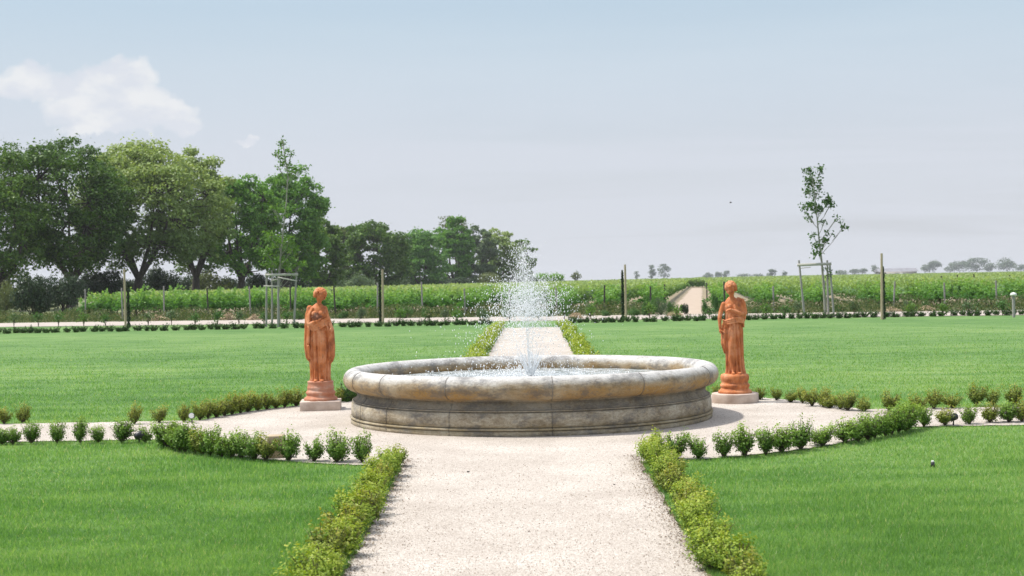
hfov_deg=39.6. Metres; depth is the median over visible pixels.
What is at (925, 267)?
tree
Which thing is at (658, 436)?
box shrub
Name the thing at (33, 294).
bush
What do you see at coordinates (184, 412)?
box shrub
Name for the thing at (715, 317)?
box shrub
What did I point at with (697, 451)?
box shrub
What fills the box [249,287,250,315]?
trellis post
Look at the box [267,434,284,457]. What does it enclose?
stone block
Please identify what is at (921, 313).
box shrub
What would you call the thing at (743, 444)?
box shrub
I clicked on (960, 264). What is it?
tree
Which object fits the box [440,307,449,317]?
wild bush
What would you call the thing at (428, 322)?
box shrub
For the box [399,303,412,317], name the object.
wild bush
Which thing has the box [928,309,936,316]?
box shrub
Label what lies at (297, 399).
box shrub
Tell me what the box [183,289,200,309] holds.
grapevine
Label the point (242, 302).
grapevine
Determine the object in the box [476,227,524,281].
tree
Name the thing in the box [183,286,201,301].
grapevine
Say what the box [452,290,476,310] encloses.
grapevine
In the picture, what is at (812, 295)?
grapevine
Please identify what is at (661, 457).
box shrub
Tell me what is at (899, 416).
box shrub
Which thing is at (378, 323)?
box shrub
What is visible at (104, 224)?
tree
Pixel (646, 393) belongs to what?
fountain
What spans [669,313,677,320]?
box shrub
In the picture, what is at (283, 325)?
box shrub
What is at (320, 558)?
box shrub
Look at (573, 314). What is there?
straw heap
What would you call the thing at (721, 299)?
grapevine
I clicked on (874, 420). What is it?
box shrub
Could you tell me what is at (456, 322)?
box shrub
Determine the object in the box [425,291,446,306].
grapevine
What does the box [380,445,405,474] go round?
box shrub
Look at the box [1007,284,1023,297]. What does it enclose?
grapevine
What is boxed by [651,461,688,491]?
box shrub
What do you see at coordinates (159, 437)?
box shrub
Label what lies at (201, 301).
grapevine
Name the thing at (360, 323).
box shrub
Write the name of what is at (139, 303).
grapevine
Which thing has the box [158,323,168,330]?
box shrub
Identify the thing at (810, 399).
box shrub
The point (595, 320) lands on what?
box shrub
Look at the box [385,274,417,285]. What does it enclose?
bush
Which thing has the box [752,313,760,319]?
box shrub
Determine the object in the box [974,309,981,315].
box shrub
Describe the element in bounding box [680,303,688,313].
wild bush
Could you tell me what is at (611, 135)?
sky
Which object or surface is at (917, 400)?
box shrub
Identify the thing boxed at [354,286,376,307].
grapevine
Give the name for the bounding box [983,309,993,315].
box shrub
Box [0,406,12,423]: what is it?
box shrub
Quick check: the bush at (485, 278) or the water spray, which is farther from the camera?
the bush at (485, 278)
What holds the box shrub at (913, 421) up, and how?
on the lawn at (668, 329)
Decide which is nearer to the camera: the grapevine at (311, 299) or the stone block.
the stone block
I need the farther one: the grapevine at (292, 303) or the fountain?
the grapevine at (292, 303)
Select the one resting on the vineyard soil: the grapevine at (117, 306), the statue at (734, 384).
the grapevine at (117, 306)
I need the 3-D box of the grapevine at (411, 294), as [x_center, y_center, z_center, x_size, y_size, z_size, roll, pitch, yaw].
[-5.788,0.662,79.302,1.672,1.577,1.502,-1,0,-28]
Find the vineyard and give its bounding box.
[90,271,1023,310]
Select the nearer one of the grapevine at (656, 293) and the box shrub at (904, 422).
the box shrub at (904, 422)
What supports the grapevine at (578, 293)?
on the vineyard soil
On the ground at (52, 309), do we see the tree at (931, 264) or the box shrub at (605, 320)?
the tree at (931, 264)
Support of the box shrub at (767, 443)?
on the lawn at (668, 329)
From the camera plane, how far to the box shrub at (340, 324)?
55.63 m
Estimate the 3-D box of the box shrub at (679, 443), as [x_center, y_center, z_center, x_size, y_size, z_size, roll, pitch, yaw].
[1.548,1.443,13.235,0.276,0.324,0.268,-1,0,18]
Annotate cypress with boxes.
[126,282,130,326]
[620,270,624,317]
[880,266,885,318]
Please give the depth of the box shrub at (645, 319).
55.17 m
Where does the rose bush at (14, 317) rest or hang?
on the lawn at (668, 329)
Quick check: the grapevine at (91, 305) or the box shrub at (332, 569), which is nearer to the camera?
the box shrub at (332, 569)
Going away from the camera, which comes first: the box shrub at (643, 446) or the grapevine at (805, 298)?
the box shrub at (643, 446)
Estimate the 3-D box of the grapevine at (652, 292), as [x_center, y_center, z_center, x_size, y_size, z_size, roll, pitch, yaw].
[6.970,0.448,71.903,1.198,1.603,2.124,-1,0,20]
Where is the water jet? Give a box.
[517,311,544,375]
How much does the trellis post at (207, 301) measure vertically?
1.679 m
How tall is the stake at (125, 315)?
2.543 m
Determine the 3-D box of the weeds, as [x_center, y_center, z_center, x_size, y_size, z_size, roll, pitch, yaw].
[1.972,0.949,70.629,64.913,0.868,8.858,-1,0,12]
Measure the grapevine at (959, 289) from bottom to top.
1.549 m
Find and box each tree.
[0,129,140,308]
[0,138,57,298]
[66,132,237,292]
[163,144,240,289]
[198,173,286,288]
[233,160,335,287]
[253,135,307,326]
[293,216,348,286]
[329,226,363,282]
[341,219,414,285]
[392,226,451,284]
[429,215,476,282]
[433,215,467,263]
[451,224,500,281]
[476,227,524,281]
[501,238,537,281]
[535,270,564,281]
[570,271,581,279]
[633,271,639,278]
[647,265,656,278]
[657,264,670,277]
[702,272,713,277]
[714,271,722,276]
[722,270,729,276]
[736,273,751,276]
[767,269,777,275]
[798,163,848,316]
[835,270,849,274]
[849,268,860,273]
[859,268,867,273]
[870,265,879,272]
[920,264,930,272]
[926,259,941,271]
[943,266,958,271]
[948,259,971,272]
[964,257,987,271]
[983,263,996,271]
[995,257,1016,270]
[1014,264,1023,270]
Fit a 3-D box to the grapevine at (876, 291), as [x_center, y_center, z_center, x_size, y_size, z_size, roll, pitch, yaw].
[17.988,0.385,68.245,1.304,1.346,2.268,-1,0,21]
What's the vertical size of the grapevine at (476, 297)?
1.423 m
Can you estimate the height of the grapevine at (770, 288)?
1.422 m
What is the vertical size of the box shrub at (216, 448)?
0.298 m
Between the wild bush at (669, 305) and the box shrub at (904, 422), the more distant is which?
the wild bush at (669, 305)
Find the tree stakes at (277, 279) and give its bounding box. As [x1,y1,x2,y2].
[263,270,297,326]
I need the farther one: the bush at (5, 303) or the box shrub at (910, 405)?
the bush at (5, 303)
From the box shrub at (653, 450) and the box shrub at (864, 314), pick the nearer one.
the box shrub at (653, 450)
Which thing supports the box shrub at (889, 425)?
on the lawn at (668, 329)
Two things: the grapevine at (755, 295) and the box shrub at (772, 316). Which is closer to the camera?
the box shrub at (772, 316)
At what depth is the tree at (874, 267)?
1626.67 m
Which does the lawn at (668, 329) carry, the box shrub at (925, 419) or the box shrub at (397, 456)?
the box shrub at (925, 419)
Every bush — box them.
[0,270,25,307]
[0,280,14,313]
[7,309,24,324]
[9,271,53,314]
[30,311,45,326]
[45,271,87,311]
[51,310,64,325]
[75,311,89,325]
[81,269,123,300]
[97,311,114,325]
[115,277,146,291]
[139,307,153,325]
[143,266,180,291]
[165,307,177,323]
[171,272,204,289]
[188,310,200,324]
[189,269,233,290]
[212,309,224,324]
[220,275,237,288]
[232,307,245,323]
[235,273,274,288]
[256,306,270,322]
[273,276,314,288]
[281,310,292,322]
[291,309,303,319]
[330,276,345,286]
[337,310,348,318]
[345,271,377,286]
[356,306,367,318]
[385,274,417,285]
[394,307,406,320]
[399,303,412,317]
[420,307,429,317]
[422,307,437,319]
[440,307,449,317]
[445,277,478,283]
[451,308,462,320]
[473,272,504,282]
[476,307,486,316]
[477,308,490,319]
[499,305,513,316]
[503,307,515,321]
[544,307,553,316]
[558,305,570,318]
[564,303,570,315]
[584,301,594,315]
[585,304,599,318]
[601,310,610,315]
[627,307,639,315]
[641,295,657,315]
[644,301,656,316]
[654,298,666,314]
[665,300,676,313]
[670,304,682,314]
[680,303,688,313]
[701,299,707,313]
[702,303,716,317]
[710,290,718,312]
[760,300,773,314]
[776,302,794,315]
[791,299,807,314]
[835,303,843,311]
[848,301,860,314]
[903,301,919,311]
[922,300,930,305]
[935,300,950,314]
[959,299,977,311]
[996,298,1011,315]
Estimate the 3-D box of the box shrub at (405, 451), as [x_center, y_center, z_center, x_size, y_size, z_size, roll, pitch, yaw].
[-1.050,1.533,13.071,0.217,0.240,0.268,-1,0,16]
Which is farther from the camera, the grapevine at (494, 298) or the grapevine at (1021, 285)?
the grapevine at (494, 298)
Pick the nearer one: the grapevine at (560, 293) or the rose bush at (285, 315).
the rose bush at (285, 315)
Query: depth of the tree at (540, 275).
328.06 m
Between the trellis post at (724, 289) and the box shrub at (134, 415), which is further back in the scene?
the trellis post at (724, 289)
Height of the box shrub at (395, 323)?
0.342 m
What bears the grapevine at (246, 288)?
on the vineyard soil
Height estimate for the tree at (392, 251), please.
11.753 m
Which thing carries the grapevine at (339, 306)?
on the vineyard soil
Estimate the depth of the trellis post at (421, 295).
71.14 m
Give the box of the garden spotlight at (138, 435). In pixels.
[134,430,143,442]
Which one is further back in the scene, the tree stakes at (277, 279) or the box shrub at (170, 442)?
the tree stakes at (277, 279)
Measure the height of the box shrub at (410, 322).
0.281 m
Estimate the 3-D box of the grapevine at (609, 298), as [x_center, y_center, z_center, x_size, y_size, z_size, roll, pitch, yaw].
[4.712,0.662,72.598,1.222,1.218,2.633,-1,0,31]
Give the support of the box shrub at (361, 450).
on the gravel court
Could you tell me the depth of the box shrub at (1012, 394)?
18.03 m
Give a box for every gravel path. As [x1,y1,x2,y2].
[0,407,1023,441]
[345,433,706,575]
[489,327,573,355]
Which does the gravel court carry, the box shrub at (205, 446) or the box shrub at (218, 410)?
the box shrub at (218, 410)
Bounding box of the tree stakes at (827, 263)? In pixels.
[797,260,834,316]
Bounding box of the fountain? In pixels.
[343,355,718,436]
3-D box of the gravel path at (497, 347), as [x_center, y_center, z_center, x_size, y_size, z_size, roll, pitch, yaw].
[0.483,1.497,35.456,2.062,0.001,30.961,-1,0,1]
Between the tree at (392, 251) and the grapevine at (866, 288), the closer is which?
the grapevine at (866, 288)
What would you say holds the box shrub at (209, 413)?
on the lawn at (668, 329)
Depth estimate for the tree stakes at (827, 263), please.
56.75 m
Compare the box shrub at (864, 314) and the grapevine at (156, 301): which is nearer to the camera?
the box shrub at (864, 314)
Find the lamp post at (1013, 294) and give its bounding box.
[1010,292,1016,316]
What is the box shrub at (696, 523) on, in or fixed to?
on the lawn at (668, 329)
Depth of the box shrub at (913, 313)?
55.67 m
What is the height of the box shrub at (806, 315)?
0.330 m
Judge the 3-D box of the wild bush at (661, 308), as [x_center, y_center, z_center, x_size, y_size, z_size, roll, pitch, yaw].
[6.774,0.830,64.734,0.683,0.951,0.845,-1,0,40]
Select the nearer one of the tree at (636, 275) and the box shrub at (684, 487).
the box shrub at (684, 487)
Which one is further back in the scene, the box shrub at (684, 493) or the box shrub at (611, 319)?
the box shrub at (611, 319)
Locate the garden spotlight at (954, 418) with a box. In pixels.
[950,413,957,424]
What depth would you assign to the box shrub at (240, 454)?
13.85 m
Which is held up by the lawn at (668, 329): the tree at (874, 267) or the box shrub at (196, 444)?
the box shrub at (196, 444)
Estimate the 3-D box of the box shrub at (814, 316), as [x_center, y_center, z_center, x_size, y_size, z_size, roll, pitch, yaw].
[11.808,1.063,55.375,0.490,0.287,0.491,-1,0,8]
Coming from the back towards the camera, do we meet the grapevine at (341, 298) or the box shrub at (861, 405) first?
the grapevine at (341, 298)
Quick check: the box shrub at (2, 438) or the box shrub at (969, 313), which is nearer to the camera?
the box shrub at (2, 438)
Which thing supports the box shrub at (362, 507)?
on the lawn at (668, 329)
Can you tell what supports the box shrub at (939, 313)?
on the lawn at (668, 329)
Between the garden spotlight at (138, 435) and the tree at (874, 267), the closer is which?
the garden spotlight at (138, 435)
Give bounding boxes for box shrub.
[0,328,13,333]
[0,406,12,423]
[0,427,15,443]
[3,425,24,443]
[11,401,31,422]
[12,327,22,332]
[21,419,44,442]
[23,325,33,332]
[31,327,40,332]
[41,327,51,332]
[47,415,69,443]
[50,326,60,332]
[70,326,80,331]
[71,413,89,443]
[77,326,87,331]
[87,424,106,441]
[89,325,98,331]
[98,325,106,331]
[105,325,114,330]
[110,416,135,442]
[115,326,124,331]
[121,324,130,330]
[127,400,143,423]
[130,324,142,330]
[133,423,153,441]
[143,325,149,330]
[147,421,169,445]
[148,405,169,422]
[149,418,175,446]
[150,325,158,330]
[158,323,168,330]
[160,416,183,449]
[162,425,192,450]
[168,415,197,452]
[170,324,182,330]
[176,403,190,421]
[182,324,192,329]
[184,421,204,452]
[188,426,213,454]
[190,400,209,419]
[191,323,197,329]
[194,421,221,454]
[197,323,207,329]
[200,400,213,418]
[203,427,229,457]
[206,396,225,416]
[212,323,221,329]
[215,395,233,415]
[219,429,248,457]
[221,324,230,328]
[224,390,243,414]
[228,321,239,328]
[228,428,252,458]
[234,389,248,412]
[239,322,248,328]
[240,429,267,459]
[241,390,260,411]
[246,388,270,410]
[252,322,260,328]
[255,430,279,461]
[256,389,273,408]
[257,323,265,328]
[267,321,277,327]
[267,394,284,407]
[271,424,302,461]
[271,562,323,575]
[275,384,293,406]
[278,321,289,328]
[279,542,346,575]
[287,386,305,405]
[291,321,300,327]
[292,541,347,575]
[297,540,350,569]
[303,432,326,460]
[304,507,352,555]
[318,499,367,532]
[318,507,360,537]
[323,426,354,461]
[325,514,369,557]
[329,485,377,530]
[335,386,345,400]
[336,383,356,401]
[338,321,346,326]
[343,474,385,499]
[346,320,357,326]
[346,486,384,523]
[347,481,392,511]
[349,463,388,488]
[350,430,372,461]
[353,319,362,326]
[359,465,393,500]
[362,452,396,483]
[364,321,370,326]
[369,452,401,476]
[371,320,383,326]
[371,460,394,485]
[374,442,406,464]
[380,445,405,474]
[383,319,391,326]
[385,443,408,463]
[392,320,400,325]
[400,319,408,325]
[405,320,416,325]
[422,316,432,325]
[436,321,444,325]
[440,317,450,324]
[451,317,461,324]
[457,319,467,324]
[463,348,484,355]
[466,320,477,324]
[476,317,484,324]
[480,340,492,349]
[568,316,577,322]
[568,340,591,347]
[569,340,590,347]
[573,346,590,353]
[574,342,589,348]
[582,316,589,322]
[591,317,600,322]
[599,317,608,322]
[608,316,617,321]
[616,315,624,321]
[625,314,631,321]
[630,314,639,321]
[632,436,670,461]
[634,437,673,462]
[636,425,671,449]
[641,317,650,321]
[641,438,675,464]
[647,446,679,470]
[647,451,683,485]
[649,316,656,321]
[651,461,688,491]
[660,313,669,320]
[660,462,688,492]
[663,451,688,472]
[665,428,691,455]
[665,471,704,498]
[667,476,715,502]
[667,477,704,513]
[668,487,719,519]
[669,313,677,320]
[672,491,724,537]
[675,315,685,320]
[677,490,716,524]
[681,433,708,458]
[682,527,735,570]
[684,313,692,320]
[685,512,732,554]
[686,508,742,541]
[691,314,703,320]
[697,312,707,320]
[709,383,720,392]
[710,527,766,575]
[711,314,717,319]
[712,427,734,456]
[721,546,765,575]
[722,558,768,575]
[728,421,757,456]
[746,313,752,319]
[750,387,766,399]
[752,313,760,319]
[754,422,779,454]
[760,313,769,318]
[768,314,778,318]
[769,422,797,452]
[770,387,782,399]
[775,313,785,318]
[783,389,797,401]
[788,310,795,318]
[789,413,813,449]
[795,312,804,318]
[796,385,806,402]
[799,387,818,405]
[802,311,810,317]
[808,420,835,445]
[809,312,820,318]
[814,386,831,406]
[817,311,826,317]
[818,394,835,407]
[826,312,834,317]
[830,392,844,408]
[830,413,863,443]
[832,312,844,317]
[834,389,859,409]
[844,312,854,317]
[848,413,869,441]
[852,310,860,317]
[853,413,879,439]
[854,396,870,410]
[860,310,871,316]
[860,412,886,436]
[868,311,879,317]
[871,408,899,435]
[880,311,891,316]
[881,387,900,410]
[882,404,909,434]
[887,401,913,432]
[889,310,901,316]
[893,398,922,428]
[896,399,920,430]
[901,309,910,316]
[907,393,929,407]
[910,310,916,316]
[912,404,934,427]
[916,311,928,315]
[925,385,945,408]
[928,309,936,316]
[935,403,956,424]
[937,310,948,315]
[941,390,963,407]
[948,309,958,315]
[956,403,979,423]
[964,308,974,315]
[965,378,989,404]
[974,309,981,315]
[979,399,1000,422]
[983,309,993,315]
[985,387,1000,405]
[992,309,999,314]
[996,398,1021,421]
[999,307,1011,314]
[1002,382,1023,404]
[1012,394,1023,421]
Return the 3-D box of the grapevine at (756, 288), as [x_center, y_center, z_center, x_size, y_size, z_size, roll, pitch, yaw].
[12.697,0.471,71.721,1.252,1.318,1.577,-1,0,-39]
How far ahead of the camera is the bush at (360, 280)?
209.55 m
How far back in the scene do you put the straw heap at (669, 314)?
63.05 m
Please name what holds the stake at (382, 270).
on the lawn at (668, 329)
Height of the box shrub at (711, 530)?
0.296 m
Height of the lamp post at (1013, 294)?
0.950 m
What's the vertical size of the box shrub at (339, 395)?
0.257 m
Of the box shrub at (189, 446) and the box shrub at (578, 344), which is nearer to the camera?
the box shrub at (189, 446)
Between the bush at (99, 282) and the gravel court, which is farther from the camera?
the bush at (99, 282)
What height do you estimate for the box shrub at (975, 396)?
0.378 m
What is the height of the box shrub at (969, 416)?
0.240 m
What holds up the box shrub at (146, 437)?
on the lawn at (668, 329)
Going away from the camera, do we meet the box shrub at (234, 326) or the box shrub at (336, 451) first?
the box shrub at (336, 451)
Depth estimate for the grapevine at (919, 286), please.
71.29 m
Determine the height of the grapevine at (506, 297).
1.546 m
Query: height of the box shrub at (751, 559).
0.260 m
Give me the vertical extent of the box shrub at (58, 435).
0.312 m
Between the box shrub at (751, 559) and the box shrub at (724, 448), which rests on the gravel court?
the box shrub at (724, 448)
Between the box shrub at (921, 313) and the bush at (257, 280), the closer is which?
the box shrub at (921, 313)
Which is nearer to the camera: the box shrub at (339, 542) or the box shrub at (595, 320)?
the box shrub at (339, 542)
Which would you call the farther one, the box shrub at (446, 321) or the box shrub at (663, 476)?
the box shrub at (446, 321)
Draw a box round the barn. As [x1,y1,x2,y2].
[874,268,917,273]
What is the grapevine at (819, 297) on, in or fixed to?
on the vineyard soil
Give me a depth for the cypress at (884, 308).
52.96 m
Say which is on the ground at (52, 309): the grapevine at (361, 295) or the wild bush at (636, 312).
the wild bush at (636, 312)
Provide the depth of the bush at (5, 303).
88.27 m
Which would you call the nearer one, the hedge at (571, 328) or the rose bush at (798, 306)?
the hedge at (571, 328)
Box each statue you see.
[300,287,341,410]
[712,280,758,403]
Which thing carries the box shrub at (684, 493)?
on the lawn at (668, 329)
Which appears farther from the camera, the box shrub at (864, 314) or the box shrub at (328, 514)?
the box shrub at (864, 314)
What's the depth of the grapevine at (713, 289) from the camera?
73.34 m
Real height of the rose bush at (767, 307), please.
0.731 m
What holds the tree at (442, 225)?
on the ground at (52, 309)
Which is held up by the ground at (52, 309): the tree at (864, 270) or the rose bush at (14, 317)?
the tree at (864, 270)
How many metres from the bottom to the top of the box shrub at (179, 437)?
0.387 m
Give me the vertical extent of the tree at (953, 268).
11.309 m
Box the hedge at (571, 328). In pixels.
[555,318,586,340]
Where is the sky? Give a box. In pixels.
[0,0,1023,289]
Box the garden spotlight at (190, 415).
[188,413,194,422]
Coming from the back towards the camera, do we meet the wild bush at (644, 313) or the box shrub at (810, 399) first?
the wild bush at (644, 313)
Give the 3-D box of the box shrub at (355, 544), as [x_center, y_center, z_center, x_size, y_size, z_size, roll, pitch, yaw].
[-1.017,1.534,8.802,0.299,0.283,0.322,-1,0,39]
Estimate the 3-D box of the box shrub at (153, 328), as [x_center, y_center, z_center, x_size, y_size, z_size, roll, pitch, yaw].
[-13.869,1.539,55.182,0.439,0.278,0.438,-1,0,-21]
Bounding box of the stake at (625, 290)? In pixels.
[624,265,626,316]
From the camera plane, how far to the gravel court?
16.64 m
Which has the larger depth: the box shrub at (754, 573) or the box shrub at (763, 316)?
the box shrub at (763, 316)
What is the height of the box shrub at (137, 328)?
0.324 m
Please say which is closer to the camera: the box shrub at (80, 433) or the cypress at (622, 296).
the box shrub at (80, 433)
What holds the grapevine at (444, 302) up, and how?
on the vineyard soil
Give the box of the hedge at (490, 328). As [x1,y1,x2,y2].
[476,319,505,341]
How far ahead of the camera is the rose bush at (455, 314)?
58.82 m
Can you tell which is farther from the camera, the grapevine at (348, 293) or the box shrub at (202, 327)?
the grapevine at (348, 293)
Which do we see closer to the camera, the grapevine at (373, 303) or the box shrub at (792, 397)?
the box shrub at (792, 397)
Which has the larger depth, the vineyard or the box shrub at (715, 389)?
the vineyard
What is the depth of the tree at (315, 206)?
159.20 m
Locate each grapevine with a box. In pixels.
[76,294,101,319]
[87,289,113,314]
[98,288,116,312]
[105,289,132,314]
[112,290,142,314]
[123,292,151,316]
[130,286,151,315]
[136,284,157,314]
[144,288,162,311]
[151,293,165,310]
[152,292,177,312]
[159,285,179,302]
[165,290,187,310]
[170,293,192,314]
[171,284,185,301]
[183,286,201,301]
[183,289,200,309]
[186,293,206,311]
[199,291,228,318]
[205,287,234,310]
[222,288,240,312]
[223,287,245,311]
[224,292,248,309]
[238,286,254,308]
[242,287,264,309]
[255,286,270,308]
[256,287,276,308]
[261,293,283,315]
[274,289,291,310]
[275,287,297,304]
[281,291,305,310]
[287,289,312,309]
[297,285,308,299]
[299,292,315,307]
[305,287,323,306]
[322,287,335,305]
[326,295,353,313]
[330,291,354,311]
[337,286,361,310]
[344,288,363,310]
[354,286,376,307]
[355,289,367,307]
[362,288,375,312]
[365,289,388,314]
[366,289,396,308]
[384,293,399,307]
[385,292,405,308]
[388,288,412,307]
[392,292,419,305]
[398,286,417,307]
[410,289,425,308]
[412,288,440,306]
[415,292,444,307]
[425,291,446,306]
[429,287,440,305]
[432,287,451,306]
[441,290,465,302]
[442,289,455,305]
[443,291,457,309]
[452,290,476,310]
[456,287,482,313]
[460,288,486,310]
[474,287,491,302]
[476,286,491,302]
[477,292,492,306]
[483,286,506,302]
[484,287,495,302]
[485,285,499,307]
[499,286,520,305]
[501,285,529,311]
[510,285,535,304]
[546,290,572,310]
[547,285,575,301]
[547,291,570,309]
[548,287,571,301]
[557,284,575,303]
[562,286,580,303]
[571,291,582,309]
[584,285,615,303]
[591,291,611,309]
[596,285,618,300]
[597,289,618,304]
[599,286,620,302]
[632,286,665,305]
[636,282,664,300]
[639,283,665,300]
[641,281,659,301]
[642,282,666,300]
[706,282,725,300]
[710,287,728,302]
[748,282,778,298]
[748,285,771,301]
[754,283,779,305]
[754,284,778,302]
[756,282,788,304]
[796,287,821,302]
[799,290,820,299]
[806,288,834,309]
[808,281,829,311]
[856,281,875,297]
[858,283,875,302]
[863,285,878,303]
[871,280,887,294]
[873,282,898,303]
[877,285,899,303]
[903,286,925,299]
[914,279,949,297]
[914,283,942,303]
[915,279,935,295]
[919,278,946,308]
[925,280,950,302]
[946,281,963,300]
[949,276,972,299]
[953,284,973,298]
[956,277,978,299]
[962,285,981,302]
[964,279,980,301]
[966,279,1008,306]
[973,279,992,305]
[974,283,1002,303]
[997,277,1018,298]
[998,277,1023,298]
[1005,278,1023,299]
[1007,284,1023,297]
[1016,279,1023,295]
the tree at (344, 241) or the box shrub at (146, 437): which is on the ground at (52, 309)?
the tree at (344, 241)
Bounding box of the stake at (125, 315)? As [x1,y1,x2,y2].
[123,269,126,327]
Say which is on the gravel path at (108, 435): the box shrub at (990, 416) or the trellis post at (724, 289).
the box shrub at (990, 416)
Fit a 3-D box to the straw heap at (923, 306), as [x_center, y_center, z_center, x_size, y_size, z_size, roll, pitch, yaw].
[18.829,0.950,64.589,0.971,0.406,1.568,-1,0,1]
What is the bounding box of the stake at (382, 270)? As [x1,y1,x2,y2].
[381,269,383,323]
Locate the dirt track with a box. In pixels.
[675,287,702,313]
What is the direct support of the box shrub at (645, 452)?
on the lawn at (668, 329)
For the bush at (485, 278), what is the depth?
263.39 m
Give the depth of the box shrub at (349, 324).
55.00 m
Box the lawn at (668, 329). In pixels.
[0,315,1023,575]
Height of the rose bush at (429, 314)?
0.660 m
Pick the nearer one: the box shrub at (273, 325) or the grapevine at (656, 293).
the box shrub at (273, 325)
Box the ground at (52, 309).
[3,278,1018,325]
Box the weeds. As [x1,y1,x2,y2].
[0,293,1023,322]
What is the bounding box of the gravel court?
[187,395,882,464]
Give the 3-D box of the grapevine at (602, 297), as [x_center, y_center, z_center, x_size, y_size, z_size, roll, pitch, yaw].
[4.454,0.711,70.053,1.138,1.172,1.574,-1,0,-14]
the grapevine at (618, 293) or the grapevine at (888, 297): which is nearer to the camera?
the grapevine at (888, 297)
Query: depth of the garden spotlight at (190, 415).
17.54 m
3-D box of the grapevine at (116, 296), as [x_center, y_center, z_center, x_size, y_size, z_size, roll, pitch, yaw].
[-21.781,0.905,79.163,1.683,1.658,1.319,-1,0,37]
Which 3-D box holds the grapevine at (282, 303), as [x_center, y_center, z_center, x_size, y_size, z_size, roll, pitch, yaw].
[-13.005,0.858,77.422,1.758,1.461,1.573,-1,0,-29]
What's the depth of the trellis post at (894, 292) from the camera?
66.17 m
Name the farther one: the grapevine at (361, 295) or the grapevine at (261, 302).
the grapevine at (361, 295)
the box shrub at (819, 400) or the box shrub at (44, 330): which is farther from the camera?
the box shrub at (44, 330)
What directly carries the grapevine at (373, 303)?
on the vineyard soil
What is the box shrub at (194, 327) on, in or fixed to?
on the lawn at (668, 329)
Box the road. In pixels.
[0,310,1018,326]
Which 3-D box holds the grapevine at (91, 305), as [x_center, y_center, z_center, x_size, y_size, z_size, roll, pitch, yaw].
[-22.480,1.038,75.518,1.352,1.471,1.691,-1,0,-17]
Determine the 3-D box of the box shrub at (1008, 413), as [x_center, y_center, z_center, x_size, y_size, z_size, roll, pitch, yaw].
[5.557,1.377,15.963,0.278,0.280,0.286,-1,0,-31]
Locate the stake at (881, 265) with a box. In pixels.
[880,253,882,319]
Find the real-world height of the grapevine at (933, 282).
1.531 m
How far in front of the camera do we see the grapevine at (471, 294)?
72.00 m
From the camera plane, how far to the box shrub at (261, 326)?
55.60 m
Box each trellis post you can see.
[121,288,122,318]
[163,286,164,314]
[206,288,208,319]
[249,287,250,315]
[289,284,290,315]
[333,287,335,312]
[421,282,422,305]
[463,289,465,315]
[723,281,724,301]
[893,282,895,303]
[943,283,945,308]
[995,281,997,307]
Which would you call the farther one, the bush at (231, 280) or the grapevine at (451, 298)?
the bush at (231, 280)
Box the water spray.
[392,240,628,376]
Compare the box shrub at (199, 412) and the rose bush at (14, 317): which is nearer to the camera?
the box shrub at (199, 412)
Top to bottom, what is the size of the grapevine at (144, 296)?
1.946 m
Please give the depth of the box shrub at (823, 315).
55.70 m
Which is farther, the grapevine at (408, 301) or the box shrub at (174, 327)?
the grapevine at (408, 301)
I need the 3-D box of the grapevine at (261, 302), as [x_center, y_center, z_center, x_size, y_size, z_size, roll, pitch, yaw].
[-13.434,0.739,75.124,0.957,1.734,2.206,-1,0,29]
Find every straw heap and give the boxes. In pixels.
[144,314,170,320]
[219,312,237,319]
[247,314,262,319]
[569,312,582,317]
[666,311,683,315]
[880,307,900,311]
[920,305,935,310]
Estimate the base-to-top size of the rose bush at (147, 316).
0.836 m
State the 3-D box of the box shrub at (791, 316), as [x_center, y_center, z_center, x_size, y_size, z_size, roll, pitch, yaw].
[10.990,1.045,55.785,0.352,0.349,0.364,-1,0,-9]
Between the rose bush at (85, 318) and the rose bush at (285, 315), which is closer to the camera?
the rose bush at (285, 315)
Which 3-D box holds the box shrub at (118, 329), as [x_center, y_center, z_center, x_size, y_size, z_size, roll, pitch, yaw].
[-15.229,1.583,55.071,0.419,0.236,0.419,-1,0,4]
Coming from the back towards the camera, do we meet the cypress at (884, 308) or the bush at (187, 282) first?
the bush at (187, 282)
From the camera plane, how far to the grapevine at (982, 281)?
67.93 m
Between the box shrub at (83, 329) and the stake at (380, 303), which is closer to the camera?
the box shrub at (83, 329)
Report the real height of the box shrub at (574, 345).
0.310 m
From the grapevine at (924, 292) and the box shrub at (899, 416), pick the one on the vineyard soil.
the grapevine at (924, 292)
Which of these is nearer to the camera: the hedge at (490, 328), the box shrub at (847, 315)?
the hedge at (490, 328)
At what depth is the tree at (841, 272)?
1550.66 m
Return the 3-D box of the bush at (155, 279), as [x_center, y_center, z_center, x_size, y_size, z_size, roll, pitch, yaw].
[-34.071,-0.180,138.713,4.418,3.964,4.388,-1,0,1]
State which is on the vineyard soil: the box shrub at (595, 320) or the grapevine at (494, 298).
the grapevine at (494, 298)
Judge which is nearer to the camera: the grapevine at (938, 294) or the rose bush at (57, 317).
the rose bush at (57, 317)
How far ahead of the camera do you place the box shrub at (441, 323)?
55.16 m
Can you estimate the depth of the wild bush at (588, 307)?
65.08 m
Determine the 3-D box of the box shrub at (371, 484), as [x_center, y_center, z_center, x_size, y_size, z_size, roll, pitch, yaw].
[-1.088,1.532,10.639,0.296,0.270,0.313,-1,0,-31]
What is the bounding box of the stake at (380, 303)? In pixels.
[378,270,381,321]
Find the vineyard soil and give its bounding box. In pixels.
[72,286,1021,320]

